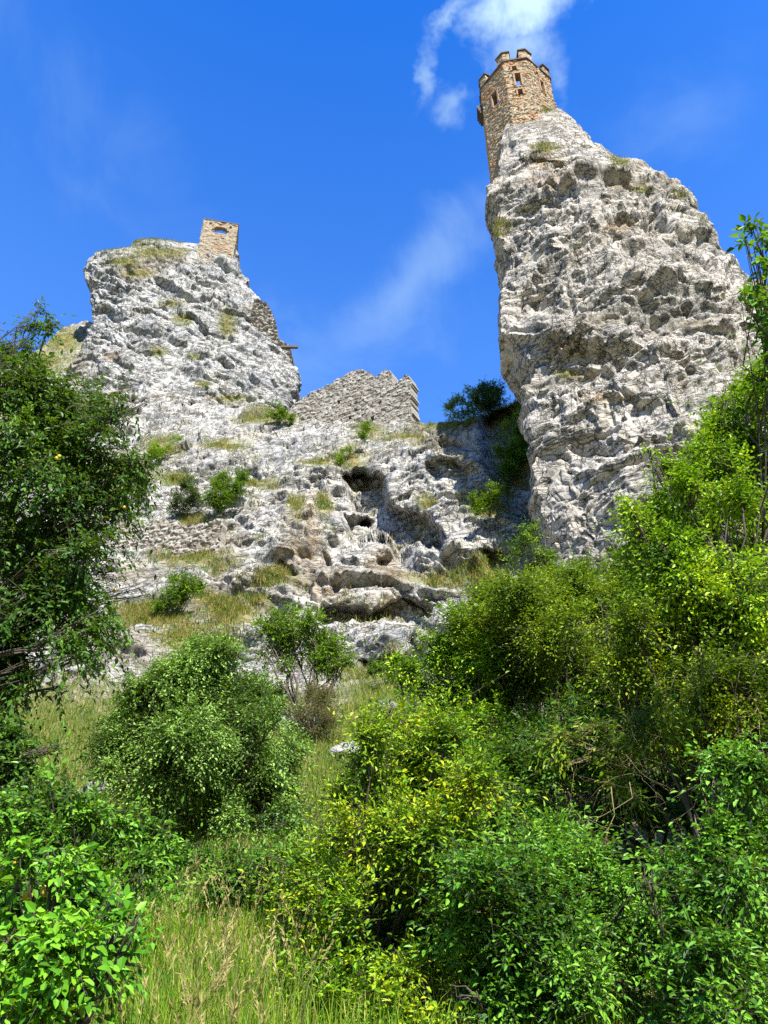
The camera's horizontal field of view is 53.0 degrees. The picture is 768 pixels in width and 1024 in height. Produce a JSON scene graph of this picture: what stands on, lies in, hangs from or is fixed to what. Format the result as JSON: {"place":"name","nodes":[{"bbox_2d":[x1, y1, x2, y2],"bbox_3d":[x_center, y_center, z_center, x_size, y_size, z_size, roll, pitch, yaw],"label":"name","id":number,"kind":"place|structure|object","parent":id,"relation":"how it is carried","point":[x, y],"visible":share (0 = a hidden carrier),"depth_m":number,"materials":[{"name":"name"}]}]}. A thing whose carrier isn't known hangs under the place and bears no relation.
{"place":"outdoors","nodes":[
{"label":"outdoors","id":0,"kind":"place"},
{"bbox_2d":[0,320,732,1023],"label":"hillside","id":1,"kind":"structure","parent":0,"point":[398,476],"depth_m":35.75,"materials":[{"name":"stone"}]},
{"bbox_2d":[32,649,103,683],"bbox_3d":[-9.855,4.922,24.112,1.954,1.792,1.675,-14,-36,21],"label":"boulder","id":2,"kind":"object","parent":1,"relation":"on","point":[74,669],"visible":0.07,"depth_m":23.57,"materials":[{"name":"stone"}]},
{"bbox_2d":[72,781,108,795],"bbox_3d":[-4.606,4.599,12.373,0.774,0.560,0.649,0,-33,0],"label":"boulder","id":3,"kind":"object","parent":1,"relation":"on","point":[103,786],"visible":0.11,"depth_m":12.20,"materials":[{"name":"stone"}]},
{"bbox_2d":[0,719,191,998],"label":"leafy shrub","id":4,"kind":"object","parent":1,"relation":"on","point":[47,818],"visible":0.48,"depth_m":4.76,"materials":[{"name":"green plant"}]},
{"bbox_2d":[0,296,192,736],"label":"plum tree","id":5,"kind":"object","parent":1,"relation":"on","point":[36,561],"visible":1,"depth_m":8.47,"materials":[{"name":"green plant"}]},
{"bbox_2d":[0,709,91,807],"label":"plum bough","id":6,"kind":"object","parent":5,"relation":"attached to","point":[14,745],"visible":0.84,"depth_m":6.42,"materials":[{"name":"green plant"}]},
{"bbox_2d":[45,645,179,787],"bbox_3d":[-4.553,3.641,13.087,2.167,3.160,1.707,10,-34,-15],"label":"slope bush","id":7,"kind":"object","parent":1,"relation":"on","point":[149,668],"visible":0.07,"depth_m":13.42,"materials":[{"name":"green plant"}]},
{"bbox_2d":[0,808,231,1023],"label":"broadleaf bush","id":8,"kind":"object","parent":1,"relation":"on","point":[65,913],"visible":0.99,"depth_m":2.89,"materials":[{"name":"green plant"}]},
{"bbox_2d":[134,624,157,632],"bbox_3d":[-8.891,4.540,28.572,1.009,0.760,1.017,0,-33,0],"label":"boulder","id":9,"kind":"object","parent":1,"relation":"on","point":[142,626],"visible":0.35,"depth_m":28.31,"materials":[{"name":"stone"}]},
{"bbox_2d":[140,434,183,464],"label":"ledge shrub","id":10,"kind":"object","parent":1,"relation":"on","point":[160,449],"visible":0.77,"depth_m":50.95,"materials":[{"name":"green plant"}]},
{"bbox_2d":[106,517,227,557],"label":"retaining wall","id":11,"kind":"structure","parent":1,"relation":"on","point":[178,536],"depth_m":37.17,"materials":[{"name":"stone"}]},
{"bbox_2d":[145,555,208,616],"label":"ledge shrub","id":12,"kind":"object","parent":1,"relation":"on","point":[180,593],"visible":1,"depth_m":30.60,"materials":[{"name":"green plant"}]},
{"bbox_2d":[58,239,301,409],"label":"rock crag","id":13,"kind":"structure","parent":1,"relation":"on","point":[130,327],"depth_m":78.36,"materials":[{"name":"grey stone"}]},
{"bbox_2d":[96,235,255,404],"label":"crag grass","id":14,"kind":"structure","parent":13,"relation":"on","point":[139,240],"depth_m":90.72,"materials":[{"name":"green plant"}]},
{"bbox_2d":[197,218,238,262],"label":"guardhouse","id":15,"kind":"structure","parent":13,"relation":"on","point":[216,244],"depth_m":93.73,"materials":[{"name":"stone"}]},
{"bbox_2d":[250,298,293,365],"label":"ruined wall","id":16,"kind":"structure","parent":13,"relation":"on","point":[263,315],"depth_m":79.97,"materials":[{"name":"grey stone"}]},
{"bbox_2d":[281,345,297,348],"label":"wooden beam","id":17,"kind":"structure","parent":16,"relation":"attached to","point":[289,346],"depth_m":77.92,"materials":[{"name":"brown wood"}]},
{"bbox_2d":[160,465,206,518],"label":"ledge shrub","id":18,"kind":"object","parent":1,"relation":"on","point":[192,497],"visible":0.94,"depth_m":40.68,"materials":[{"name":"green plant"}]},
{"bbox_2d":[59,603,344,852],"bbox_3d":[-2.320,2.999,9.459,3.916,3.948,3.253,0,-33,0],"label":"round bush","id":19,"kind":"object","parent":1,"relation":"on","point":[205,721],"visible":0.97,"depth_m":9.20,"materials":[{"name":"green plant"}]},
{"bbox_2d":[0,665,416,912],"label":"slope grass","id":20,"kind":"structure","parent":1,"relation":"on","point":[46,726],"depth_m":15.12,"materials":[{"name":"green plant"}]},
{"bbox_2d":[123,797,314,936],"bbox_3d":[-1.341,3.149,6.283,2.250,1.478,1.675,-23,-39,31],"label":"undergrowth shrub","id":21,"kind":"object","parent":1,"relation":"on","point":[232,860],"visible":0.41,"depth_m":5.98,"materials":[{"name":"green plant"}]},
{"bbox_2d":[195,463,253,517],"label":"ledge shrub","id":22,"kind":"object","parent":1,"relation":"on","point":[221,498],"visible":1,"depth_m":39.23,"materials":[{"name":"green plant"}]},
{"bbox_2d":[73,825,376,1023],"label":"meadow grass","id":23,"kind":"structure","parent":1,"relation":"on","point":[165,1011],"depth_m":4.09,"materials":[{"name":"green plant"}]},
{"bbox_2d":[240,648,262,661],"bbox_3d":[-4.521,5.019,26.286,0.939,0.712,0.812,0,-33,0],"label":"boulder","id":24,"kind":"object","parent":1,"relation":"on","point":[252,654],"visible":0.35,"depth_m":26.04,"materials":[{"name":"stone"}]},
{"bbox_2d":[262,399,298,424],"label":"ledge shrub","id":25,"kind":"object","parent":1,"relation":"on","point":[281,413],"visible":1,"depth_m":53.89,"materials":[{"name":"green plant"}]},
{"bbox_2d":[229,581,367,738],"bbox_3d":[-2.106,3.401,17.527,3.692,3.908,2.476,0,-33,0],"label":"tree","id":26,"kind":"object","parent":1,"relation":"on","point":[277,629],"visible":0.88,"depth_m":17.45,"materials":[{"name":"green plant"}]},
{"bbox_2d":[279,710,322,726],"bbox_3d":[-1.821,4.864,17.387,1.135,0.876,0.979,0,-33,0],"label":"boulder","id":27,"kind":"object","parent":1,"relation":"on","point":[284,716],"visible":0.03,"depth_m":17.15,"materials":[{"name":"stone"}]},
{"bbox_2d":[2,323,611,686],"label":"ledge grass","id":28,"kind":"structure","parent":1,"relation":"on","point":[231,605],"depth_m":32.24,"materials":[{"name":"green plant"}]},
{"bbox_2d":[282,656,353,745],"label":"scrub bush","id":29,"kind":"object","parent":1,"relation":"on","point":[322,708],"visible":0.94,"depth_m":15.83,"materials":[{"name":"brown plant"}]},
{"bbox_2d":[325,741,361,760],"bbox_3d":[-0.673,4.637,14.449,0.899,0.674,0.687,0,-33,0],"label":"boulder","id":30,"kind":"object","parent":1,"relation":"on","point":[339,747],"visible":0.27,"depth_m":14.25,"materials":[{"name":"stone"}]},
{"bbox_2d":[286,369,419,423],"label":"rampart","id":31,"kind":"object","parent":1,"relation":"on","point":[359,394],"visible":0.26,"depth_m":63.11,"materials":[{"name":"grey stone"}]},
{"bbox_2d":[333,415,374,463],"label":"ledge shrub","id":32,"kind":"object","parent":1,"relation":"on","point":[362,433],"visible":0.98,"depth_m":43.77,"materials":[{"name":"green plant"}]},
{"bbox_2d":[170,619,574,1023],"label":"lime thicket","id":33,"kind":"object","parent":1,"relation":"on","point":[393,809],"visible":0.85,"depth_m":4.75,"materials":[{"name":"green plant"}]},
{"bbox_2d":[377,699,396,708],"bbox_3d":[0.069,4.997,19.605,0.625,0.464,0.452,0,-33,0],"label":"boulder","id":34,"kind":"object","parent":1,"relation":"on","point":[387,704],"visible":0.17,"depth_m":19.51,"materials":[{"name":"stone"}]},
{"bbox_2d":[361,638,424,681],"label":"ledge shrub","id":35,"kind":"object","parent":1,"relation":"on","point":[370,671],"visible":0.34,"depth_m":22.32,"materials":[{"name":"green plant"}]},
{"bbox_2d":[437,382,478,425],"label":"ridge bush","id":36,"kind":"object","parent":1,"relation":"on","point":[451,404],"visible":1,"depth_m":40.82,"materials":[{"name":"green plant"}]},
{"bbox_2d":[352,586,596,830],"bbox_3d":[1.285,2.769,10.049,3.225,4.190,2.827,-19,-38,27],"label":"green bush","id":37,"kind":"object","parent":1,"relation":"on","point":[441,654],"visible":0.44,"depth_m":10.04,"materials":[{"name":"green plant"}]},
{"bbox_2d":[466,479,507,523],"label":"gully shrub","id":38,"kind":"object","parent":1,"relation":"on","point":[479,504],"visible":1,"depth_m":30.99,"materials":[{"name":"green plant"}]},
{"bbox_2d":[465,376,510,425],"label":"ridge bush","id":39,"kind":"object","parent":1,"relation":"on","point":[488,403],"visible":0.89,"depth_m":43.20,"materials":[{"name":"green plant"}]},
{"bbox_2d":[489,404,525,488],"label":"gully shrub","id":40,"kind":"object","parent":1,"relation":"on","point":[497,449],"visible":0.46,"depth_m":37.07,"materials":[{"name":"green plant"}]},
{"bbox_2d":[494,404,528,483],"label":"gully shrub","id":41,"kind":"object","parent":1,"relation":"on","point":[516,451],"visible":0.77,"depth_m":36.80,"materials":[{"name":"green plant"}]},
{"bbox_2d":[353,761,687,1023],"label":"fresh bush","id":42,"kind":"object","parent":1,"relation":"on","point":[544,945],"visible":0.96,"depth_m":4.09,"materials":[{"name":"green plant"}]},
{"bbox_2d":[543,782,632,903],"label":"dead branch","id":43,"kind":"object","parent":42,"relation":"attached to","point":[605,814],"visible":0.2,"depth_m":5.12,"materials":[{"name":"brown wood"}]},
{"bbox_2d":[498,502,572,733],"bbox_3d":[3.049,2.187,14.785,1.550,4.894,1.472,0,-33,0],"label":"sapling","id":44,"kind":"object","parent":1,"relation":"on","point":[524,540],"visible":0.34,"depth_m":15.59,"materials":[{"name":"green plant"}]},
{"bbox_2d":[410,531,721,838],"bbox_3d":[2.813,1.942,10.070,4.964,4.525,3.801,0,-33,0],"label":"olive bush","id":45,"kind":"object","parent":1,"relation":"on","point":[568,600],"visible":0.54,"depth_m":9.74,"materials":[{"name":"green plant"}]},
{"bbox_2d":[479,708,710,847],"bbox_3d":[1.690,1.980,5.811,1.521,1.091,1.166,21,-39,-29],"label":"golden bush","id":46,"kind":"object","parent":1,"relation":"on","point":[598,732],"visible":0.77,"depth_m":5.93,"materials":[{"name":"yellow plant"}]},
{"bbox_2d":[458,649,738,902],"bbox_3d":[2.530,2.680,7.236,4.625,3.060,2.800,0,-33,0],"label":"deep bush","id":47,"kind":"object","parent":1,"relation":"on","point":[521,758],"visible":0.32,"depth_m":6.97,"materials":[{"name":"green plant"}]},
{"bbox_2d":[485,107,767,594],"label":"rock pinnacle","id":48,"kind":"object","parent":1,"relation":"on","point":[618,295],"visible":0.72,"depth_m":30.58,"materials":[{"name":"stone"}]},
{"bbox_2d":[477,48,556,183],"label":"watchtower","id":49,"kind":"structure","parent":48,"relation":"on","point":[528,97],"depth_m":46.68,"materials":[{"name":"stone"}]},
{"bbox_2d":[490,87,499,107],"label":"window frame","id":50,"kind":"structure","parent":49,"relation":"in","point":[493,102],"depth_m":47.37,"materials":[{"name":"stone"}]},
{"bbox_2d":[510,64,517,70],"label":"window frame","id":51,"kind":"structure","parent":49,"relation":"in","point":[516,65],"depth_m":47.38,"materials":[{"name":"stone"}]},
{"bbox_2d":[512,71,523,85],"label":"window frame","id":52,"kind":"structure","parent":49,"relation":"in","point":[520,72],"depth_m":46.71,"materials":[{"name":"stone"}]},
{"bbox_2d":[515,87,524,94],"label":"window frame","id":53,"kind":"structure","parent":49,"relation":"in","point":[522,88],"depth_m":45.91,"materials":[{"name":"stone"}]},
{"bbox_2d":[537,77,546,95],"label":"window frame","id":54,"kind":"structure","parent":49,"relation":"in","point":[542,87],"depth_m":47.15,"materials":[{"name":"stone"}]},
{"bbox_2d":[492,105,709,379],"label":"crag grass","id":55,"kind":"structure","parent":48,"relation":"on","point":[536,145],"depth_m":38.49,"materials":[{"name":"green plant"}]},
{"bbox_2d":[565,659,711,859],"bbox_3d":[1.796,1.933,5.589,1.526,1.511,1.303,26,-41,-34],"label":"dead branch","id":56,"kind":"object","parent":1,"relation":"on","point":[633,771],"visible":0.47,"depth_m":5.54,"materials":[{"name":"brown wood"}]},
{"bbox_2d":[540,547,767,916],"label":"thicket bush","id":57,"kind":"object","parent":1,"relation":"on","point":[709,702],"visible":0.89,"depth_m":5.94,"materials":[{"name":"green plant"}]},
{"bbox_2d":[571,333,767,848],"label":"tree","id":58,"kind":"object","parent":1,"relation":"on","point":[700,478],"visible":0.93,"depth_m":7.07,"materials":[{"name":"green plant"}]},
{"bbox_2d":[684,649,767,792],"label":"dead branch","id":59,"kind":"object","parent":58,"relation":"attached to","point":[752,708],"visible":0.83,"depth_m":5.61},
{"bbox_2d":[573,707,767,1023],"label":"corner bush","id":60,"kind":"object","parent":1,"relation":"on","point":[721,949],"visible":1,"depth_m":3.77,"materials":[{"name":"green plant"}]},
{"bbox_2d":[690,764,756,847],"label":"dead branch","id":61,"kind":"object","parent":1,"relation":"on","point":[694,814],"depth_m":4.91,"materials":[{"name":"brown wood"}]},
{"bbox_2d":[725,212,767,524],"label":"young tree","id":62,"kind":"object","parent":1,"relation":"on","point":[760,302],"visible":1,"depth_m":5.30,"materials":[{"name":"green plant"}]},
{"bbox_2d":[0,0,767,423],"label":"sky","id":63,"kind":"structure","parent":0,"point":[344,141],"materials":[{"name":"blue"}]},
{"bbox_2d":[294,922,762,1023],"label":"bush","id":64,"kind":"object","parent":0,"point":[397,1015],"depth_m":3.97,"materials":[{"name":"green plant"}]}
]}

